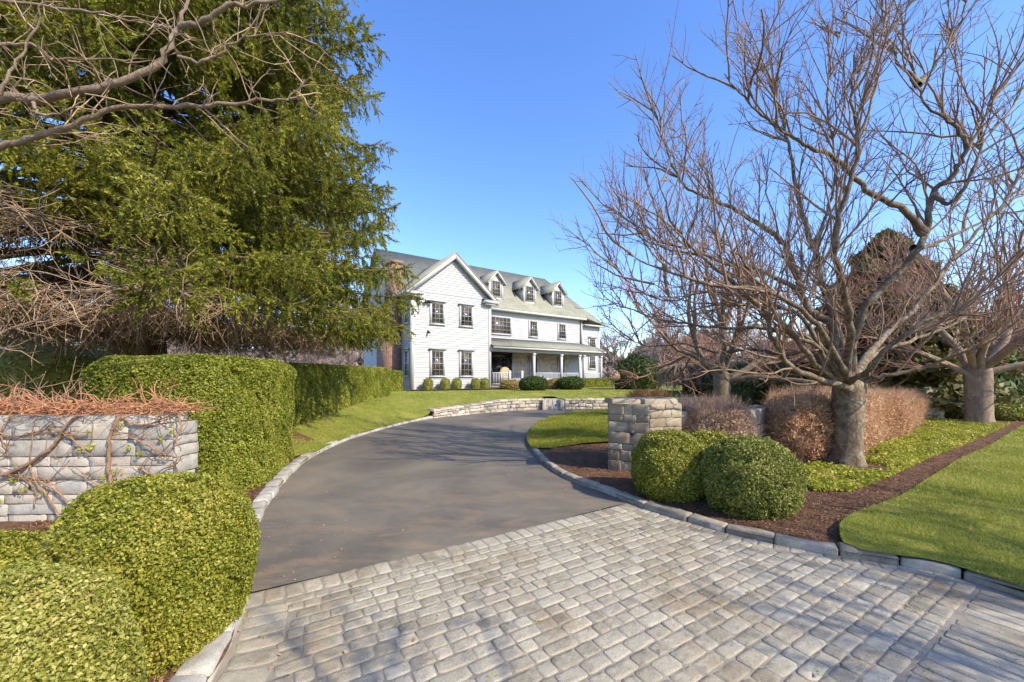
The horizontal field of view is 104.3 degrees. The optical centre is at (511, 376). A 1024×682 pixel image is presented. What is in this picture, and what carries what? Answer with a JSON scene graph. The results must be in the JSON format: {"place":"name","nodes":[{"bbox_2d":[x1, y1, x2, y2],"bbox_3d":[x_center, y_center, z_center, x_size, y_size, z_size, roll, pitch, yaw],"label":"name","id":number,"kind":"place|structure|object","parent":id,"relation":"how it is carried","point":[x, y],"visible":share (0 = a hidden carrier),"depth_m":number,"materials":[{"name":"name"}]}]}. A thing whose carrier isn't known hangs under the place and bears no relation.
{"place":"outdoors","nodes":[
{"label":"outdoors","id":0,"kind":"place"},
{"bbox_2d":[0,431,329,681],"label":"mulch bed","id":1,"kind":"object","parent":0,"point":[6,525],"visible":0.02,"depth_m":4.09,"materials":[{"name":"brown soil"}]},
{"bbox_2d":[0,526,44,568],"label":"clipped bush","id":2,"kind":"object","parent":1,"relation":"on","point":[15,546],"visible":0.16,"depth_m":2.33,"materials":[{"name":"green plant"}]},
{"bbox_2d":[0,352,92,412],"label":"thicket","id":3,"kind":"object","parent":1,"relation":"on","point":[65,393],"visible":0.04,"depth_m":5.73,"materials":[{"name":"brown plant"}]},
{"bbox_2d":[0,412,198,520],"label":"stone wall","id":4,"kind":"structure","parent":1,"relation":"on","point":[15,505],"depth_m":4.20,"materials":[{"name":"grey stone"}]},
{"bbox_2d":[0,377,222,515],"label":"climbing vine","id":5,"kind":"object","parent":4,"relation":"attached to","point":[32,406],"visible":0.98,"depth_m":4.17,"materials":[{"name":"brown plant"}]},
{"bbox_2d":[0,0,351,365],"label":"bare tree","id":6,"kind":"object","parent":1,"relation":"on","point":[54,95],"visible":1,"depth_m":3.15,"materials":[{"name":"brown plant"}]},
{"bbox_2d":[81,352,296,490],"bbox_3d":[-4.733,0.643,6.737,2.491,1.913,3.729,0,0,0],"label":"clipped hedge","id":7,"kind":"object","parent":1,"relation":"on","point":[245,430],"visible":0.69,"depth_m":5.18,"materials":[{"name":"green plant"}]},
{"bbox_2d":[251,409,627,591],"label":"driveway","id":8,"kind":"structure","parent":0,"point":[427,485],"depth_m":5.25,"materials":[{"name":"grey asphalt"}]},
{"bbox_2d":[238,473,1019,678],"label":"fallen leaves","id":9,"kind":"object","parent":8,"relation":"on","point":[507,576],"visible":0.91,"depth_m":3.18,"materials":[{"name":"brown plant"}]},
{"bbox_2d":[292,386,707,455],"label":"front lawn","id":10,"kind":"structure","parent":0,"point":[403,412],"depth_m":15.30,"materials":[{"name":"green plant"}]},
{"bbox_2d":[287,362,390,427],"bbox_3d":[-6.499,0.506,14.195,1.900,1.912,9.540,0,0,0],"label":"clipped hedge","id":11,"kind":"object","parent":10,"relation":"on","point":[322,390],"visible":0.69,"depth_m":12.64,"materials":[{"name":"green plant"}]},
{"bbox_2d":[390,370,403,390],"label":"clipped hedge","id":12,"kind":"object","parent":10,"relation":"on","point":[396,376],"visible":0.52,"depth_m":22.42,"materials":[{"name":"green plant"}]},
{"bbox_2d":[498,379,518,389],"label":"round bush","id":13,"kind":"object","parent":10,"relation":"on","point":[507,384],"visible":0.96,"depth_m":25.21,"materials":[{"name":"beige plant"}]},
{"bbox_2d":[518,374,547,390],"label":"round bush","id":14,"kind":"object","parent":10,"relation":"on","point":[532,383],"visible":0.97,"depth_m":23.27,"materials":[{"name":"green plant"}]},
{"bbox_2d":[547,379,557,388],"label":"round bush","id":15,"kind":"object","parent":10,"relation":"on","point":[552,383],"visible":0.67,"depth_m":25.76,"materials":[{"name":"beige plant"}]},
{"bbox_2d":[556,375,584,389],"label":"round bush","id":16,"kind":"object","parent":10,"relation":"on","point":[576,382],"visible":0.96,"depth_m":24.98,"materials":[{"name":"green plant"}]},
{"bbox_2d":[605,370,619,389],"bbox_3d":[6.335,0.290,24.953,0.923,1.520,0.957,0,0,0],"label":"standard tree","id":17,"kind":"object","parent":10,"relation":"on","point":[613,375],"visible":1,"depth_m":24.78,"materials":[{"name":"beige plant"}]},
{"bbox_2d":[611,350,662,389],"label":"evergreen shrub","id":18,"kind":"object","parent":10,"relation":"on","point":[639,363],"visible":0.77,"depth_m":25.12,"materials":[{"name":"green plant"}]},
{"bbox_2d":[657,361,710,393],"bbox_3d":[9.531,0.135,22.003,2.882,2.028,2.889,0,0,0],"label":"weeping tree","id":19,"kind":"object","parent":10,"relation":"on","point":[675,370],"visible":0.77,"depth_m":21.39,"materials":[{"name":"beige plant"}]},
{"bbox_2d":[678,357,716,395],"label":"evergreen shrub","id":20,"kind":"object","parent":10,"relation":"on","point":[703,391],"visible":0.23,"depth_m":21.38,"materials":[{"name":"green plant"}]},
{"bbox_2d":[412,386,591,389],"bbox_3d":[1.027,0.791,27.425,17.100,0.003,1.450,0,0,-35],"label":"house bed","id":21,"kind":"object","parent":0,"point":[461,388],"visible":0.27,"depth_m":25.33,"materials":[{"name":"brown soil"}]},
{"bbox_2d":[422,378,433,390],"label":"bush","id":22,"kind":"object","parent":21,"relation":"on","point":[428,384],"visible":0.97,"depth_m":23.23,"materials":[{"name":"green plant"}]},
{"bbox_2d":[439,378,450,389],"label":"bush","id":23,"kind":"object","parent":21,"relation":"on","point":[445,383],"visible":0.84,"depth_m":23.86,"materials":[{"name":"green plant"}]},
{"bbox_2d":[450,377,461,389],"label":"bush","id":24,"kind":"object","parent":21,"relation":"on","point":[456,383],"visible":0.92,"depth_m":24.30,"materials":[{"name":"green plant"}]},
{"bbox_2d":[470,378,479,389],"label":"bush","id":25,"kind":"object","parent":21,"relation":"on","point":[475,385],"visible":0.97,"depth_m":25.06,"materials":[{"name":"green plant"}]},
{"bbox_2d":[479,378,488,387],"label":"bush","id":26,"kind":"object","parent":21,"relation":"on","point":[484,382],"visible":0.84,"depth_m":25.44,"materials":[{"name":"green plant"}]},
{"bbox_2d":[553,378,614,386],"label":"porch hedge","id":27,"kind":"object","parent":21,"relation":"on","point":[597,382],"visible":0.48,"depth_m":30.58,"materials":[{"name":"green plant"}]},
{"bbox_2d":[0,0,1023,357],"label":"sky","id":28,"kind":"structure","parent":0,"point":[489,108],"materials":[{"name":"blue"}]},
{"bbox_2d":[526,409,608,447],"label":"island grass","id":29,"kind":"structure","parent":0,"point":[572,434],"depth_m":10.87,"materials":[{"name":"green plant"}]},
{"bbox_2d":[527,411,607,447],"bbox_3d":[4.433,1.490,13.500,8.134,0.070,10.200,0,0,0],"label":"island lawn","id":30,"kind":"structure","parent":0,"point":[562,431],"depth_m":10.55,"materials":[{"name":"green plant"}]},
{"bbox_2d":[623,388,655,396],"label":"grass clump","id":31,"kind":"object","parent":30,"relation":"on","point":[640,392],"visible":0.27,"depth_m":14.26,"materials":[{"name":"brown plant"}]},
{"bbox_2d":[644,388,672,396],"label":"grass clump","id":32,"kind":"object","parent":30,"relation":"on","point":[660,393],"visible":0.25,"depth_m":14.13,"materials":[{"name":"brown plant"}]},
{"bbox_2d":[609,213,922,401],"bbox_3d":[8.281,-1.860,14.174,8.588,7.021,7.610,0,0,30],"label":"bare tree","id":33,"kind":"object","parent":30,"relation":"on","point":[723,381],"visible":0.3,"depth_m":13.18,"materials":[{"name":"brown plant"}]},
{"bbox_2d":[252,382,963,592],"bbox_3d":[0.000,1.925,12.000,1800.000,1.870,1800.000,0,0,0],"label":"ground","id":34,"kind":"structure","parent":0,"point":[962,575],"depth_m":3.37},
{"bbox_2d":[0,334,109,412],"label":"evergreen shrub","id":35,"kind":"object","parent":34,"relation":"on","point":[53,375],"visible":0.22,"depth_m":10.46,"materials":[{"name":"green plant"}]},
{"bbox_2d":[0,553,151,681],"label":"clipped bush","id":36,"kind":"object","parent":34,"relation":"on","point":[63,622],"visible":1,"depth_m":1.47,"materials":[{"name":"green plant"}]},
{"bbox_2d":[27,470,261,680],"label":"clipped bush","id":37,"kind":"object","parent":34,"relation":"on","point":[179,550],"visible":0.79,"depth_m":2.13,"materials":[{"name":"green plant"}]},
{"bbox_2d":[170,343,214,354],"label":"background tree","id":38,"kind":"object","parent":34,"relation":"on","point":[189,352],"visible":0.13,"depth_m":54.22,"materials":[{"name":"brown plant"}]},
{"bbox_2d":[0,0,425,368],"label":"spruce tree","id":39,"kind":"object","parent":34,"relation":"on","point":[169,217],"visible":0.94,"depth_m":7.02,"materials":[{"name":"green plant"}]},
{"bbox_2d":[219,346,252,356],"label":"background tree","id":40,"kind":"object","parent":34,"relation":"on","point":[238,354],"visible":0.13,"depth_m":57.50,"materials":[{"name":"brown plant"}]},
{"bbox_2d":[167,416,432,681],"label":"kerb","id":41,"kind":"structure","parent":34,"relation":"on","point":[199,666],"depth_m":2.40,"materials":[{"name":"stone"}]},
{"bbox_2d":[296,350,329,363],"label":"background tree","id":42,"kind":"object","parent":34,"relation":"on","point":[312,360],"visible":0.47,"depth_m":55.47,"materials":[{"name":"brown plant"}]},
{"bbox_2d":[324,348,357,364],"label":"background tree","id":43,"kind":"object","parent":34,"relation":"on","point":[346,361],"visible":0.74,"depth_m":60.05,"materials":[{"name":"brown plant"}]},
{"bbox_2d":[362,248,606,390],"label":"house","id":44,"kind":"structure","parent":34,"relation":"on","point":[468,323],"depth_m":27.20,"materials":[{"name":"white paint"}]},
{"bbox_2d":[402,348,408,376],"bbox_3d":[-6.425,-0.802,24.007,0.150,1.745,0.940,0,0,-35],"label":"window","id":45,"kind":"structure","parent":44,"relation":"in","point":[406,350],"depth_m":24.03,"materials":[{"name":"white paint"}]},
{"bbox_2d":[403,299,408,324],"bbox_3d":[-6.425,-3.863,24.007,0.150,1.465,0.940,0,0,-35],"label":"window","id":46,"kind":"structure","parent":44,"relation":"in","point":[406,321],"depth_m":24.03,"materials":[{"name":"white paint"}]},
{"bbox_2d":[428,348,446,376],"bbox_3d":[-4.531,-0.802,24.340,1.160,1.745,0.150,0,0,-35],"label":"window","id":47,"kind":"structure","parent":44,"relation":"in","point":[437,356],"depth_m":24.38,"materials":[{"name":"white paint"}]},
{"bbox_2d":[429,300,446,325],"bbox_3d":[-4.531,-3.863,24.340,1.160,1.465,0.150,0,0,-35],"label":"window","id":48,"kind":"structure","parent":44,"relation":"in","point":[437,308],"depth_m":24.39,"materials":[{"name":"white paint"}]},
{"bbox_2d":[458,303,474,327],"bbox_3d":[-2.892,-3.863,25.489,1.180,1.465,0.150,0,0,-35],"label":"window","id":49,"kind":"structure","parent":44,"relation":"in","point":[465,310],"depth_m":25.51,"materials":[{"name":"white paint"}]},
{"bbox_2d":[459,350,474,376],"bbox_3d":[-2.892,-0.802,25.489,1.180,1.745,0.150,0,0,-35],"label":"window","id":50,"kind":"structure","parent":44,"relation":"in","point":[465,356],"depth_m":25.51,"materials":[{"name":"white paint"}]},
{"bbox_2d":[491,315,511,335],"bbox_3d":[-0.940,-3.765,29.578,2.310,1.390,0.090,0,0,-35],"label":"window","id":51,"kind":"structure","parent":44,"relation":"in","point":[500,325],"depth_m":29.73,"materials":[{"name":"white glass"}]},
{"bbox_2d":[491,352,511,384],"bbox_3d":[-0.868,-0.550,29.632,2.090,2.420,0.080,0,0,-35],"label":"door","id":52,"kind":"structure","parent":44,"relation":"in","point":[499,360],"depth_m":29.55,"materials":[{"name":"paint"}]},
{"bbox_2d":[500,366,515,379],"bbox_3d":[-0.341,-0.025,28.643,0.920,1.370,1.100,0,0,44],"label":"wicker chair","id":53,"kind":"object","parent":44,"relation":"on","point":[504,369],"visible":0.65,"depth_m":28.56,"materials":[{"name":"beige wicker"}]},
{"bbox_2d":[528,320,538,337],"bbox_3d":[1.719,-3.720,31.440,0.980,1.360,0.090,0,0,-35],"label":"window","id":54,"kind":"structure","parent":44,"relation":"in","point":[533,325],"depth_m":31.47,"materials":[{"name":"white paint"}]},
{"bbox_2d":[530,357,537,375],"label":"window","id":55,"kind":"structure","parent":44,"relation":"in","point":[536,358],"depth_m":31.48,"materials":[{"name":"white paint"}]},
{"bbox_2d":[558,358,564,377],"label":"window","id":56,"kind":"structure","parent":44,"relation":"in","point":[558,358],"depth_m":32.93,"materials":[{"name":"white paint"}]},
{"bbox_2d":[558,323,566,339],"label":"window","id":57,"kind":"structure","parent":44,"relation":"in","point":[562,327],"depth_m":33.23,"materials":[{"name":"white paint"}]},
{"bbox_2d":[588,337,595,346],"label":"window","id":58,"kind":"structure","parent":44,"relation":"in","point":[593,339],"depth_m":35.60,"materials":[{"name":"white paint"}]},
{"bbox_2d":[589,356,596,369],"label":"window","id":59,"kind":"structure","parent":44,"relation":"in","point":[592,360],"depth_m":35.60,"materials":[{"name":"white paint"}]},
{"bbox_2d":[427,398,542,417],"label":"retaining wall","id":60,"kind":"structure","parent":34,"relation":"on","point":[501,405],"depth_m":17.38,"materials":[{"name":"grey stone"}]},
{"bbox_2d":[9,328,1023,381],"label":"distant wood","id":61,"kind":"object","parent":34,"relation":"on","point":[607,364],"visible":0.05,"depth_m":88.81,"materials":[{"name":"brown plant"}]},
{"bbox_2d":[542,398,563,409],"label":"stone steps","id":62,"kind":"structure","parent":34,"relation":"on","point":[552,403],"depth_m":18.91,"materials":[{"name":"grey stone"}]},
{"bbox_2d":[600,320,655,365],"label":"background tree","id":63,"kind":"object","parent":34,"relation":"on","point":[611,342],"visible":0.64,"depth_m":45.47,"materials":[{"name":"brown plant"}]},
{"bbox_2d":[563,397,709,408],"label":"retaining wall","id":64,"kind":"structure","parent":34,"relation":"on","point":[586,403],"depth_m":19.34,"materials":[{"name":"grey stone"}]},
{"bbox_2d":[640,310,689,383],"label":"background tree","id":65,"kind":"object","parent":34,"relation":"on","point":[664,354],"visible":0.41,"depth_m":49.63,"materials":[{"name":"brown plant"}]},
{"bbox_2d":[629,427,704,502],"bbox_3d":[2.036,1.132,5.153,0.982,0.954,0.971,0,0,0],"label":"clipped bush","id":66,"kind":"object","parent":34,"relation":"on","point":[665,465],"visible":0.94,"depth_m":4.83,"materials":[{"name":"green plant"}]},
{"bbox_2d":[663,329,748,363],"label":"background tree","id":67,"kind":"object","parent":34,"relation":"on","point":[683,359],"visible":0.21,"depth_m":42.09,"materials":[{"name":"brown plant"}]},
{"bbox_2d":[728,314,773,362],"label":"background tree","id":68,"kind":"object","parent":34,"relation":"on","point":[743,355],"visible":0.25,"depth_m":47.11,"materials":[{"name":"brown plant"}]},
{"bbox_2d":[698,432,810,520],"bbox_3d":[2.730,1.134,4.581,1.116,0.954,1.051,0,0,0],"label":"clipped bush","id":69,"kind":"object","parent":34,"relation":"on","point":[753,477],"visible":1,"depth_m":4.26,"materials":[{"name":"green plant"}]},
{"bbox_2d":[527,410,1023,598],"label":"kerb","id":70,"kind":"structure","parent":34,"relation":"on","point":[924,564],"depth_m":3.74,"materials":[{"name":"stone"}]},
{"bbox_2d":[765,331,812,360],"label":"background tree","id":71,"kind":"object","parent":34,"relation":"on","point":[791,346],"visible":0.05,"depth_m":40.17,"materials":[{"name":"brown plant"}]},
{"bbox_2d":[758,380,936,461],"bbox_3d":[9.616,0.825,10.708,12.512,1.619,2.242,0,0,-38],"label":"dry hedge","id":72,"kind":"object","parent":34,"relation":"on","point":[802,427],"visible":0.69,"depth_m":7.46,"materials":[{"name":"brown plant"}]},
{"bbox_2d":[955,300,1023,397],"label":"conifer","id":73,"kind":"object","parent":34,"relation":"on","point":[1008,380],"depth_m":16.73,"materials":[{"name":"green plant"}]},
{"bbox_2d":[958,281,1023,352],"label":"background tree","id":74,"kind":"object","parent":34,"relation":"on","point":[1015,334],"visible":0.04,"depth_m":20.12,"materials":[{"name":"brown plant"}]},
{"bbox_2d":[970,286,1023,351],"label":"background tree","id":75,"kind":"object","parent":34,"relation":"on","point":[1003,318],"visible":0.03,"depth_m":33.74,"materials":[{"name":"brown plant"}]},
{"bbox_2d":[1000,347,1023,397],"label":"evergreen shrub","id":76,"kind":"object","parent":34,"relation":"on","point":[1019,374],"visible":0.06,"depth_m":19.80,"materials":[{"name":"green plant"}]},
{"bbox_2d":[211,503,1023,681],"bbox_3d":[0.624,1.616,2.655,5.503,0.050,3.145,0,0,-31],"label":"cobbled apron","id":77,"kind":"object","parent":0,"point":[799,651],"visible":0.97,"depth_m":2.64,"materials":[{"name":"stone"}]},
{"bbox_2d":[243,517,1003,681],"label":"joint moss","id":78,"kind":"object","parent":77,"relation":"on","point":[656,577],"visible":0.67,"depth_m":2.85,"materials":[{"name":"green plant"}]},
{"bbox_2d":[528,399,1023,591],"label":"mulch bed","id":79,"kind":"object","parent":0,"point":[705,511],"visible":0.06,"depth_m":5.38,"materials":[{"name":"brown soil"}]},
{"bbox_2d":[604,396,681,471],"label":"stone pillar","id":80,"kind":"structure","parent":79,"relation":"on","point":[632,421],"depth_m":6.24,"materials":[{"name":"beige stone"}]},
{"bbox_2d":[690,426,727,448],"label":"ground cover","id":81,"kind":"object","parent":79,"relation":"on","point":[707,438],"visible":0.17,"depth_m":5.70,"materials":[{"name":"plant"}]},
{"bbox_2d":[676,391,768,437],"bbox_3d":[3.566,0.933,7.220,1.768,1.380,1.939,0,0,0],"label":"dry shrub","id":82,"kind":"object","parent":79,"relation":"on","point":[727,417],"visible":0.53,"depth_m":6.61,"materials":[{"name":"brown plant"}]},
{"bbox_2d":[681,405,769,438],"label":"stone wall","id":83,"kind":"structure","parent":79,"relation":"on","point":[761,409],"depth_m":7.36,"materials":[{"name":"grey stone"}]},
{"bbox_2d":[704,360,769,405],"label":"evergreen shrub","id":84,"kind":"object","parent":79,"relation":"on","point":[748,389],"visible":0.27,"depth_m":17.93,"materials":[{"name":"green plant"}]},
{"bbox_2d":[548,0,1023,466],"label":"bare tree","id":85,"kind":"object","parent":79,"relation":"on","point":[842,371],"visible":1,"depth_m":6.00,"materials":[{"name":"brown plant"}]},
{"bbox_2d":[758,355,821,404],"bbox_3d":[12.668,0.372,18.040,3.533,2.870,3.069,0,0,0],"label":"evergreen shrub","id":86,"kind":"object","parent":79,"relation":"on","point":[781,365],"visible":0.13,"depth_m":17.30,"materials":[{"name":"plant"}]},
{"bbox_2d":[803,417,1010,491],"bbox_3d":[9.617,1.441,9.208,13.978,0.179,2.041,0,0,-37],"label":"ground cover","id":87,"kind":"object","parent":79,"relation":"on","point":[901,454],"visible":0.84,"depth_m":7.52,"materials":[{"name":"green plant"}]},
{"bbox_2d":[800,227,1023,411],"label":"conifer","id":88,"kind":"object","parent":79,"relation":"on","point":[950,383],"visible":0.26,"depth_m":14.77,"materials":[{"name":"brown plant"}]},
{"bbox_2d":[807,200,1023,422],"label":"bare tree","id":89,"kind":"object","parent":79,"relation":"on","point":[978,372],"visible":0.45,"depth_m":12.49,"materials":[{"name":"beige plant"}]},
{"bbox_2d":[906,388,944,418],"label":"stone pillar","id":90,"kind":"structure","parent":79,"relation":"on","point":[937,412],"depth_m":13.99,"materials":[{"name":"grey stone"}]},
{"bbox_2d":[944,408,963,418],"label":"mounded bush","id":91,"kind":"object","parent":79,"relation":"on","point":[956,413],"visible":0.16,"depth_m":14.16,"materials":[{"name":"green plant"}]},
{"bbox_2d":[994,396,1023,420],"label":"mounded bush","id":92,"kind":"object","parent":79,"relation":"on","point":[1009,412],"visible":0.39,"depth_m":13.37,"materials":[{"name":"green plant"}]},
{"bbox_2d":[839,425,1023,586],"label":"lawn","id":93,"kind":"structure","parent":0,"point":[908,546],"depth_m":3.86,"materials":[{"name":"green plant"}]}
]}

